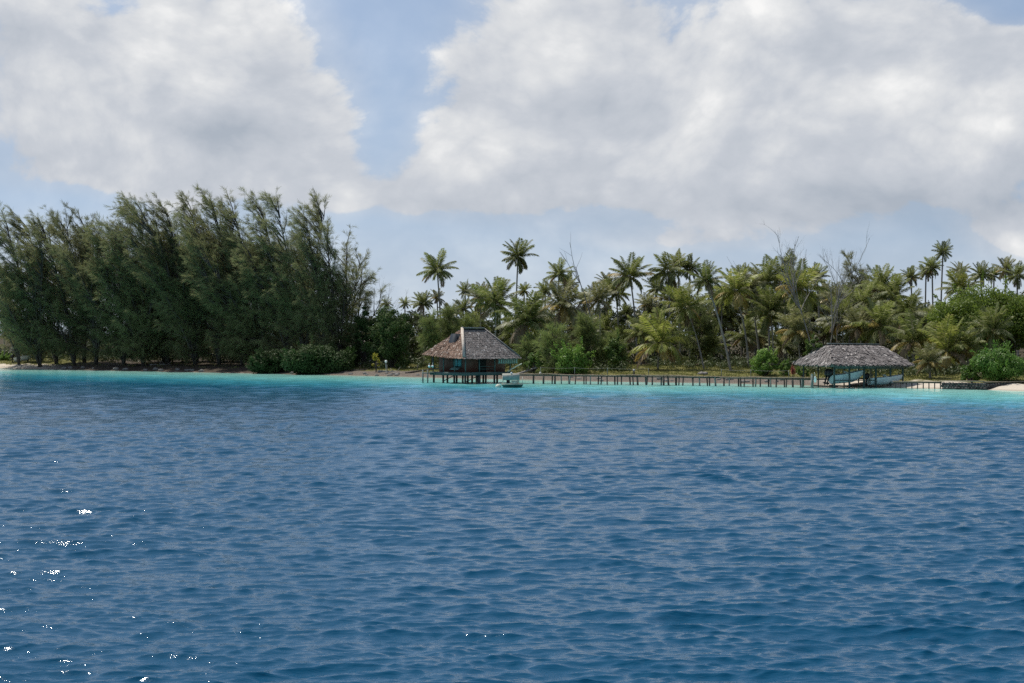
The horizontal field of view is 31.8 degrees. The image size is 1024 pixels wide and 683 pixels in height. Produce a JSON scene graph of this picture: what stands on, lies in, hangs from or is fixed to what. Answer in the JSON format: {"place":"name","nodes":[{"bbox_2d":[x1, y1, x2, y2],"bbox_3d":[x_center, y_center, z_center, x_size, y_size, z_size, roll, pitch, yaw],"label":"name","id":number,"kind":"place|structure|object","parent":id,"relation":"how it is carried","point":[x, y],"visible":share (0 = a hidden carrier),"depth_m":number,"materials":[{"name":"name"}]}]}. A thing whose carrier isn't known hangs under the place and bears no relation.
{"place":"outdoors","nodes":[
{"label":"outdoors","id":0,"kind":"place"},
{"bbox_2d":[0,368,1023,682],"bbox_3d":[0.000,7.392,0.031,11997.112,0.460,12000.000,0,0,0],"label":"water","id":1,"kind":"structure","parent":0,"point":[216,528],"depth_m":67.62,"materials":[{"name":"liquid"}]},
{"bbox_2d":[422,327,520,383],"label":"overwater hut","id":2,"kind":"object","parent":1,"relation":"in","point":[464,353],"visible":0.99,"depth_m":270.98,"materials":[{"name":"teal paint"}]},
{"bbox_2d":[501,372,523,387],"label":"moored boat","id":3,"kind":"object","parent":1,"relation":"on","point":[511,376],"visible":0.98,"depth_m":248.48,"materials":[{"name":"white paint"}]},
{"bbox_2d":[501,367,810,387],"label":"jetty","id":4,"kind":"object","parent":1,"relation":"in","point":[801,379],"visible":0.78,"depth_m":259.17,"materials":[{"name":"brown wood"}]},
{"bbox_2d":[823,369,862,385],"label":"motorboat","id":5,"kind":"object","parent":1,"relation":"on","point":[854,375],"visible":0.98,"depth_m":247.99,"materials":[{"name":"white paint"}]},
{"bbox_2d":[792,343,914,387],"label":"boathouse","id":6,"kind":"object","parent":1,"relation":"in","point":[863,356],"visible":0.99,"depth_m":249.03,"materials":[{"name":"wicker"}]},
{"bbox_2d":[865,373,901,385],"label":"motorboat","id":7,"kind":"object","parent":1,"relation":"on","point":[884,380],"visible":0.97,"depth_m":249.53,"materials":[{"name":"white paint"}]},
{"bbox_2d":[0,337,1023,390],"bbox_3d":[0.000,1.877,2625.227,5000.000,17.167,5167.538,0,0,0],"label":"ground","id":8,"kind":"structure","parent":0,"point":[1012,386],"depth_m":312.17,"materials":[{"name":"sand"}]},
{"bbox_2d":[0,290,21,364],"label":"casuarina tree","id":9,"kind":"object","parent":8,"relation":"on","point":[17,353],"visible":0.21,"depth_m":391.81,"materials":[{"name":"green plant"}]},
{"bbox_2d":[0,201,68,366],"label":"casuarina tree","id":10,"kind":"object","parent":8,"relation":"on","point":[19,330],"visible":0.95,"depth_m":380.83,"materials":[{"name":"green plant"}]},
{"bbox_2d":[0,203,71,363],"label":"casuarina tree","id":11,"kind":"object","parent":8,"relation":"on","point":[15,224],"visible":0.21,"depth_m":387.51,"materials":[{"name":"green plant"}]},
{"bbox_2d":[9,209,101,364],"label":"casuarina tree","id":12,"kind":"object","parent":8,"relation":"on","point":[61,337],"visible":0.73,"depth_m":381.46,"materials":[{"name":"green plant"}]},
{"bbox_2d":[22,206,103,362],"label":"casuarina tree","id":13,"kind":"object","parent":8,"relation":"on","point":[63,328],"visible":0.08,"depth_m":391.27,"materials":[{"name":"green plant"}]},
{"bbox_2d":[47,201,129,363],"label":"casuarina tree","id":14,"kind":"object","parent":8,"relation":"on","point":[78,310],"visible":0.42,"depth_m":378.42,"materials":[{"name":"green plant"}]},
{"bbox_2d":[41,215,144,364],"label":"casuarina tree","id":15,"kind":"object","parent":8,"relation":"on","point":[90,295],"visible":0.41,"depth_m":372.58,"materials":[{"name":"green plant"}]},
{"bbox_2d":[77,212,166,365],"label":"casuarina tree","id":16,"kind":"object","parent":8,"relation":"on","point":[123,308],"visible":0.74,"depth_m":368.41,"materials":[{"name":"green plant"}]},
{"bbox_2d":[77,191,182,363],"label":"casuarina tree","id":17,"kind":"object","parent":8,"relation":"on","point":[161,337],"visible":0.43,"depth_m":368.45,"materials":[{"name":"green plant"}]},
{"bbox_2d":[90,191,214,365],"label":"casuarina tree","id":18,"kind":"object","parent":8,"relation":"on","point":[176,309],"visible":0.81,"depth_m":361.19,"materials":[{"name":"green plant"}]},
{"bbox_2d":[113,185,240,364],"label":"casuarina tree","id":19,"kind":"object","parent":8,"relation":"on","point":[186,208],"visible":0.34,"depth_m":362.23,"materials":[{"name":"green plant"}]},
{"bbox_2d":[169,183,269,364],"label":"casuarina tree","id":20,"kind":"object","parent":8,"relation":"on","point":[194,231],"visible":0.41,"depth_m":356.62,"materials":[{"name":"green plant"}]},
{"bbox_2d":[172,196,284,364],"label":"casuarina tree","id":21,"kind":"object","parent":8,"relation":"on","point":[244,319],"visible":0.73,"depth_m":352.16,"materials":[{"name":"green plant"}]},
{"bbox_2d":[225,186,310,351],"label":"casuarina tree","id":22,"kind":"object","parent":8,"relation":"on","point":[269,307],"visible":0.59,"depth_m":348.09,"materials":[{"name":"green plant"}]},
{"bbox_2d":[245,346,291,373],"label":"bush","id":23,"kind":"object","parent":8,"relation":"on","point":[265,362],"visible":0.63,"depth_m":334.60,"materials":[{"name":"green plant"}]},
{"bbox_2d":[250,185,331,349],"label":"casuarina tree","id":24,"kind":"object","parent":8,"relation":"on","point":[315,213],"visible":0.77,"depth_m":344.87,"materials":[{"name":"green plant"}]},
{"bbox_2d":[271,204,361,351],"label":"casuarina tree","id":25,"kind":"object","parent":8,"relation":"on","point":[301,318],"visible":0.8,"depth_m":340.79,"materials":[{"name":"green plant"}]},
{"bbox_2d":[279,335,356,374],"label":"bush","id":26,"kind":"object","parent":8,"relation":"on","point":[311,358],"visible":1,"depth_m":326.90,"materials":[{"name":"green plant"}]},
{"bbox_2d":[291,215,363,351],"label":"casuarina tree","id":27,"kind":"object","parent":8,"relation":"on","point":[332,269],"visible":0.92,"depth_m":339.04,"materials":[{"name":"green plant"}]},
{"bbox_2d":[324,225,376,348],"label":"casuarina tree","id":28,"kind":"object","parent":8,"relation":"on","point":[346,251],"visible":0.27,"depth_m":347.00,"materials":[{"name":"green plant"}]},
{"bbox_2d":[338,306,378,366],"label":"broadleaf tree","id":29,"kind":"object","parent":8,"relation":"on","point":[362,327],"visible":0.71,"depth_m":337.50,"materials":[{"name":"green plant"}]},
{"bbox_2d":[333,260,390,363],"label":"casuarina tree","id":30,"kind":"object","parent":8,"relation":"on","point":[366,293],"visible":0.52,"depth_m":344.22,"materials":[{"name":"green plant"}]},
{"bbox_2d":[358,305,415,367],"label":"broadleaf tree","id":31,"kind":"object","parent":8,"relation":"on","point":[390,348],"visible":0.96,"depth_m":330.16,"materials":[{"name":"green plant"}]},
{"bbox_2d":[410,290,433,360],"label":"palm tree","id":32,"kind":"object","parent":8,"relation":"on","point":[422,301],"visible":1,"depth_m":341.69,"materials":[{"name":"green plant"}]},
{"bbox_2d":[414,307,444,367],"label":"casuarina tree","id":33,"kind":"object","parent":8,"relation":"on","point":[429,337],"visible":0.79,"depth_m":323.27,"materials":[{"name":"green plant"}]},
{"bbox_2d":[416,248,459,332],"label":"palm tree","id":34,"kind":"object","parent":8,"relation":"on","point":[439,271],"visible":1,"depth_m":344.67,"materials":[{"name":"green plant"}]},
{"bbox_2d":[433,302,461,366],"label":"casuarina tree","id":35,"kind":"object","parent":8,"relation":"on","point":[448,329],"visible":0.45,"depth_m":327.12,"materials":[{"name":"green plant"}]},
{"bbox_2d":[454,309,486,328],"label":"casuarina tree","id":36,"kind":"object","parent":8,"relation":"on","point":[464,320],"visible":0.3,"depth_m":327.43,"materials":[{"name":"green plant"}]},
{"bbox_2d":[469,276,519,335],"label":"palm tree","id":37,"kind":"object","parent":8,"relation":"on","point":[492,299],"visible":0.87,"depth_m":317.34,"materials":[{"name":"green plant"}]},
{"bbox_2d":[0,289,1023,363],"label":"background wood","id":38,"kind":"object","parent":8,"relation":"on","point":[413,348],"visible":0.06,"depth_m":354.34,"materials":[{"name":"green plant"}]},
{"bbox_2d":[0,357,1023,380],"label":"grass","id":39,"kind":"structure","parent":8,"relation":"on","point":[638,369],"depth_m":295.11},
{"bbox_2d":[500,237,539,348],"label":"palm tree","id":40,"kind":"object","parent":8,"relation":"on","point":[517,258],"visible":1,"depth_m":349.48,"materials":[{"name":"green plant"}]},
{"bbox_2d":[495,290,554,355],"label":"palm tree","id":41,"kind":"object","parent":8,"relation":"on","point":[526,318],"visible":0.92,"depth_m":307.14,"materials":[{"name":"green plant"}]},
{"bbox_2d":[511,331,550,370],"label":"casuarina tree","id":42,"kind":"object","parent":8,"relation":"on","point":[525,352],"visible":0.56,"depth_m":302.29,"materials":[{"name":"green plant"}]},
{"bbox_2d":[523,350,546,371],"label":"bush","id":43,"kind":"object","parent":8,"relation":"on","point":[534,361],"visible":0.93,"depth_m":298.61,"materials":[{"name":"green plant"}]},
{"bbox_2d":[47,343,1023,378],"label":"undergrowth","id":44,"kind":"object","parent":8,"relation":"on","point":[744,361],"visible":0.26,"depth_m":314.23,"materials":[{"name":"green plant"}]},
{"bbox_2d":[530,321,572,373],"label":"casuarina tree","id":45,"kind":"object","parent":8,"relation":"on","point":[551,361],"visible":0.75,"depth_m":296.94,"materials":[{"name":"green plant"}]},
{"bbox_2d":[544,257,573,314],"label":"palm tree","id":46,"kind":"object","parent":8,"relation":"on","point":[559,267],"visible":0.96,"depth_m":347.66,"materials":[{"name":"green plant"}]},
{"bbox_2d":[539,275,585,337],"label":"palm tree","id":47,"kind":"object","parent":8,"relation":"on","point":[554,306],"visible":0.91,"depth_m":321.05,"materials":[{"name":"green plant"}]},
{"bbox_2d":[550,336,595,373],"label":"bush","id":48,"kind":"object","parent":8,"relation":"on","point":[576,356],"visible":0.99,"depth_m":291.87,"materials":[{"name":"green plant"}]},
{"bbox_2d":[565,309,603,367],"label":"tree","id":49,"kind":"object","parent":8,"relation":"on","point":[586,330],"visible":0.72,"depth_m":303.20,"materials":[{"name":"green plant"}]},
{"bbox_2d":[581,279,616,355],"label":"palm tree","id":50,"kind":"object","parent":8,"relation":"on","point":[600,294],"visible":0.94,"depth_m":334.18,"materials":[{"name":"green plant"}]},
{"bbox_2d":[592,306,624,337],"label":"palm tree","id":51,"kind":"object","parent":8,"relation":"on","point":[605,322],"visible":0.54,"depth_m":349.26,"materials":[{"name":"green plant"}]},
{"bbox_2d":[590,330,633,369],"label":"casuarina tree","id":52,"kind":"object","parent":8,"relation":"on","point":[604,344],"visible":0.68,"depth_m":301.03,"materials":[{"name":"green plant"}]},
{"bbox_2d":[598,275,630,327],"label":"palm tree","id":53,"kind":"object","parent":8,"relation":"on","point":[616,296],"visible":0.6,"depth_m":344.80,"materials":[{"name":"green plant"}]},
{"bbox_2d":[603,329,628,370],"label":"bush","id":54,"kind":"object","parent":8,"relation":"on","point":[611,355],"visible":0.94,"depth_m":298.94,"materials":[{"name":"green plant"}]},
{"bbox_2d":[603,320,634,353],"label":"palm tree","id":55,"kind":"object","parent":8,"relation":"on","point":[621,325],"visible":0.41,"depth_m":344.36,"materials":[{"name":"green plant"}]},
{"bbox_2d":[609,252,653,363],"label":"palm tree","id":56,"kind":"object","parent":8,"relation":"on","point":[631,272],"visible":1,"depth_m":339.52,"materials":[{"name":"green plant"}]},
{"bbox_2d":[620,311,652,364],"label":"palm tree","id":57,"kind":"object","parent":8,"relation":"on","point":[635,333],"visible":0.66,"depth_m":329.56,"materials":[{"name":"green plant"}]},
{"bbox_2d":[634,292,659,361],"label":"palm tree","id":58,"kind":"object","parent":8,"relation":"on","point":[645,302],"visible":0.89,"depth_m":349.60,"materials":[{"name":"green plant"}]},
{"bbox_2d":[628,305,695,367],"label":"palm tree","id":59,"kind":"object","parent":8,"relation":"on","point":[658,330],"visible":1,"depth_m":299.28,"materials":[{"name":"green plant"}]},
{"bbox_2d":[648,250,691,363],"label":"palm tree","id":60,"kind":"object","parent":8,"relation":"on","point":[669,276],"visible":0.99,"depth_m":337.38,"materials":[{"name":"green plant"}]},
{"bbox_2d":[659,280,714,368],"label":"palm tree","id":61,"kind":"object","parent":8,"relation":"on","point":[683,303],"visible":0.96,"depth_m":299.55,"materials":[{"name":"green plant"}]},
{"bbox_2d":[673,294,723,361],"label":"casuarina tree","id":62,"kind":"object","parent":8,"relation":"on","point":[705,326],"visible":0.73,"depth_m":324.05,"materials":[{"name":"green plant"}]},
{"bbox_2d":[685,260,731,371],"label":"palm tree","id":63,"kind":"object","parent":8,"relation":"on","point":[707,279],"visible":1,"depth_m":291.71,"materials":[{"name":"green plant"}]},
{"bbox_2d":[691,323,730,363],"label":"palm tree","id":64,"kind":"object","parent":8,"relation":"on","point":[717,348],"visible":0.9,"depth_m":324.57,"materials":[{"name":"green plant"}]},
{"bbox_2d":[704,281,735,358],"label":"palm tree","id":65,"kind":"object","parent":8,"relation":"on","point":[716,293],"visible":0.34,"depth_m":334.97,"materials":[{"name":"green plant"}]},
{"bbox_2d":[712,301,748,355],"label":"palm tree","id":66,"kind":"object","parent":8,"relation":"on","point":[736,316],"visible":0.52,"depth_m":348.98,"materials":[{"name":"green plant"}]},
{"bbox_2d":[713,264,761,367],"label":"palm tree","id":67,"kind":"object","parent":8,"relation":"on","point":[735,284],"visible":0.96,"depth_m":304.47,"materials":[{"name":"green plant"}]},
{"bbox_2d":[725,315,765,359],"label":"palm tree","id":68,"kind":"object","parent":8,"relation":"on","point":[740,337],"visible":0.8,"depth_m":321.51,"materials":[{"name":"green plant"}]},
{"bbox_2d":[736,269,767,350],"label":"palm tree","id":69,"kind":"object","parent":8,"relation":"on","point":[755,283],"visible":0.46,"depth_m":314.91,"materials":[{"name":"green plant"}]},
{"bbox_2d":[744,316,777,349],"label":"palm tree","id":70,"kind":"object","parent":8,"relation":"on","point":[759,322],"visible":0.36,"depth_m":338.81,"materials":[{"name":"green plant"}]},
{"bbox_2d":[749,346,778,375],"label":"bush","id":71,"kind":"object","parent":8,"relation":"on","point":[762,358],"visible":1,"depth_m":275.26,"materials":[{"name":"green plant"}]},
{"bbox_2d":[743,255,788,363],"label":"palm tree","id":72,"kind":"object","parent":8,"relation":"on","point":[766,272],"visible":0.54,"depth_m":324.27,"materials":[{"name":"green plant"}]},
{"bbox_2d":[743,285,794,364],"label":"palm tree","id":73,"kind":"object","parent":8,"relation":"on","point":[770,305],"visible":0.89,"depth_m":309.30,"materials":[{"name":"green plant"}]},
{"bbox_2d":[755,248,807,358],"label":"palm tree","id":74,"kind":"object","parent":8,"relation":"on","point":[783,270],"visible":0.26,"depth_m":328.93,"materials":[{"name":"green plant"}]},
{"bbox_2d":[764,328,800,360],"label":"palm tree","id":75,"kind":"object","parent":8,"relation":"on","point":[790,346],"visible":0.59,"depth_m":329.49,"materials":[{"name":"green plant"}]},
{"bbox_2d":[760,217,820,350],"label":"dead tree","id":76,"kind":"object","parent":8,"relation":"on","point":[793,292],"visible":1,"depth_m":293.39,"materials":[{"name":"grey wood"}]},
{"bbox_2d":[774,304,823,367],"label":"palm tree","id":77,"kind":"object","parent":8,"relation":"on","point":[794,321],"visible":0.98,"depth_m":294.36,"materials":[{"name":"green plant"}]},
{"bbox_2d":[775,259,831,346],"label":"palm tree","id":78,"kind":"object","parent":8,"relation":"on","point":[802,286],"visible":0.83,"depth_m":299.11,"materials":[{"name":"green plant"}]},
{"bbox_2d":[810,314,844,344],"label":"palm tree","id":79,"kind":"object","parent":8,"relation":"on","point":[824,335],"visible":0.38,"depth_m":329.66,"materials":[{"name":"green plant"}]},
{"bbox_2d":[817,281,852,338],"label":"palm tree","id":80,"kind":"object","parent":8,"relation":"on","point":[833,293],"visible":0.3,"depth_m":329.62,"materials":[{"name":"green plant"}]},
{"bbox_2d":[816,296,863,344],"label":"palm tree","id":81,"kind":"object","parent":8,"relation":"on","point":[846,302],"visible":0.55,"depth_m":304.69,"materials":[{"name":"green plant"}]},
{"bbox_2d":[815,248,867,344],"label":"dead tree","id":82,"kind":"object","parent":8,"relation":"on","point":[836,277],"visible":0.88,"depth_m":298.99,"materials":[{"name":"grey wood"}]},
{"bbox_2d":[816,231,872,342],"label":"dead tree","id":83,"kind":"object","parent":8,"relation":"on","point":[832,327],"visible":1,"depth_m":286.86,"materials":[{"name":"grey wood"}]},
{"bbox_2d":[838,250,868,344],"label":"casuarina tree","id":84,"kind":"object","parent":8,"relation":"on","point":[848,262],"visible":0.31,"depth_m":334.87,"materials":[{"name":"green plant"}]},
{"bbox_2d":[836,304,871,344],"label":"palm tree","id":85,"kind":"object","parent":8,"relation":"on","point":[858,330],"visible":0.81,"depth_m":294.85,"materials":[{"name":"green plant"}]},
{"bbox_2d":[841,277,886,342],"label":"palm tree","id":86,"kind":"object","parent":8,"relation":"on","point":[864,295],"visible":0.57,"depth_m":311.42,"materials":[{"name":"green plant"}]},
{"bbox_2d":[849,297,904,346],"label":"palm tree","id":87,"kind":"object","parent":8,"relation":"on","point":[879,314],"visible":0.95,"depth_m":291.03,"materials":[{"name":"green plant"}]},
{"bbox_2d":[855,263,901,303],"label":"palm tree","id":88,"kind":"object","parent":8,"relation":"on","point":[878,274],"visible":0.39,"depth_m":319.44,"materials":[{"name":"green plant"}]},
{"bbox_2d":[871,273,914,345],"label":"palm tree","id":89,"kind":"object","parent":8,"relation":"on","point":[895,284],"visible":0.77,"depth_m":314.36,"materials":[{"name":"green plant"}]},
{"bbox_2d":[884,288,930,360],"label":"palm tree","id":90,"kind":"object","parent":8,"relation":"on","point":[914,298],"visible":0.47,"depth_m":298.97,"materials":[{"name":"green plant"}]},
{"bbox_2d":[884,308,940,368],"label":"palm tree","id":91,"kind":"object","parent":8,"relation":"on","point":[912,335],"visible":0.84,"depth_m":277.48,"materials":[{"name":"green plant"}]},
{"bbox_2d":[911,341,949,377],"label":"palm tree","id":92,"kind":"object","parent":8,"relation":"on","point":[929,355],"visible":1,"depth_m":255.62,"materials":[{"name":"green plant"}]},
{"bbox_2d":[918,257,943,303],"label":"palm tree","id":93,"kind":"object","parent":8,"relation":"on","point":[931,269],"visible":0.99,"depth_m":341.79,"materials":[{"name":"green plant"}]},
{"bbox_2d":[931,239,952,355],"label":"palm tree","id":94,"kind":"object","parent":8,"relation":"on","point":[942,249],"visible":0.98,"depth_m":334.88,"materials":[{"name":"green plant"}]},
{"bbox_2d":[915,313,974,369],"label":"palm tree","id":95,"kind":"object","parent":8,"relation":"on","point":[949,345],"visible":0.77,"depth_m":267.35,"materials":[{"name":"green plant"}]},
{"bbox_2d":[935,266,984,363],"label":"palm tree","id":96,"kind":"object","parent":8,"relation":"on","point":[960,281],"visible":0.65,"depth_m":299.31,"materials":[{"name":"palm leaf"},{"name":"bark"}]},
{"bbox_2d":[945,324,986,364],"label":"palm tree","id":97,"kind":"object","parent":8,"relation":"on","point":[966,341],"visible":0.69,"depth_m":267.22,"materials":[{"name":"green plant"}]},
{"bbox_2d":[959,363,980,382],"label":"bush","id":98,"kind":"object","parent":8,"relation":"on","point":[969,375],"visible":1,"depth_m":244.71,"materials":[{"name":"green plant"}]},
{"bbox_2d":[924,270,1023,354],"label":"broadleaf tree","id":99,"kind":"object","parent":8,"relation":"on","point":[972,304],"visible":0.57,"depth_m":280.90,"materials":[{"name":"green plant"}]},
{"bbox_2d":[967,260,994,290],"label":"palm tree","id":100,"kind":"object","parent":8,"relation":"on","point":[979,267],"visible":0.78,"depth_m":329.60,"materials":[{"name":"green plant"}]},
{"bbox_2d":[940,380,1023,389],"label":"seawall","id":101,"kind":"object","parent":8,"relation":"on","point":[967,386],"visible":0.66,"depth_m":239.64,"materials":[{"name":"stone"}]},
{"bbox_2d":[964,302,1014,352],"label":"palm tree","id":102,"kind":"object","parent":8,"relation":"on","point":[991,325],"visible":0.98,"depth_m":261.38,"materials":[{"name":"green plant"}]},
{"bbox_2d":[968,339,1023,382],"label":"bush","id":103,"kind":"object","parent":8,"relation":"on","point":[999,364],"visible":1,"depth_m":241.92,"materials":[{"name":"green plant"}]},
{"bbox_2d":[991,255,1019,285],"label":"palm tree","id":104,"kind":"object","parent":8,"relation":"on","point":[1005,266],"visible":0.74,"depth_m":334.64,"materials":[{"name":"green plant"}]},
{"bbox_2d":[1000,260,1023,356],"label":"palm tree","id":105,"kind":"object","parent":8,"relation":"on","point":[1018,270],"visible":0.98,"depth_m":327.56,"materials":[{"name":"green plant"}]},
{"bbox_2d":[0,0,1023,335],"label":"sky","id":106,"kind":"structure","parent":0,"point":[605,130],"materials":[{"name":"white"}]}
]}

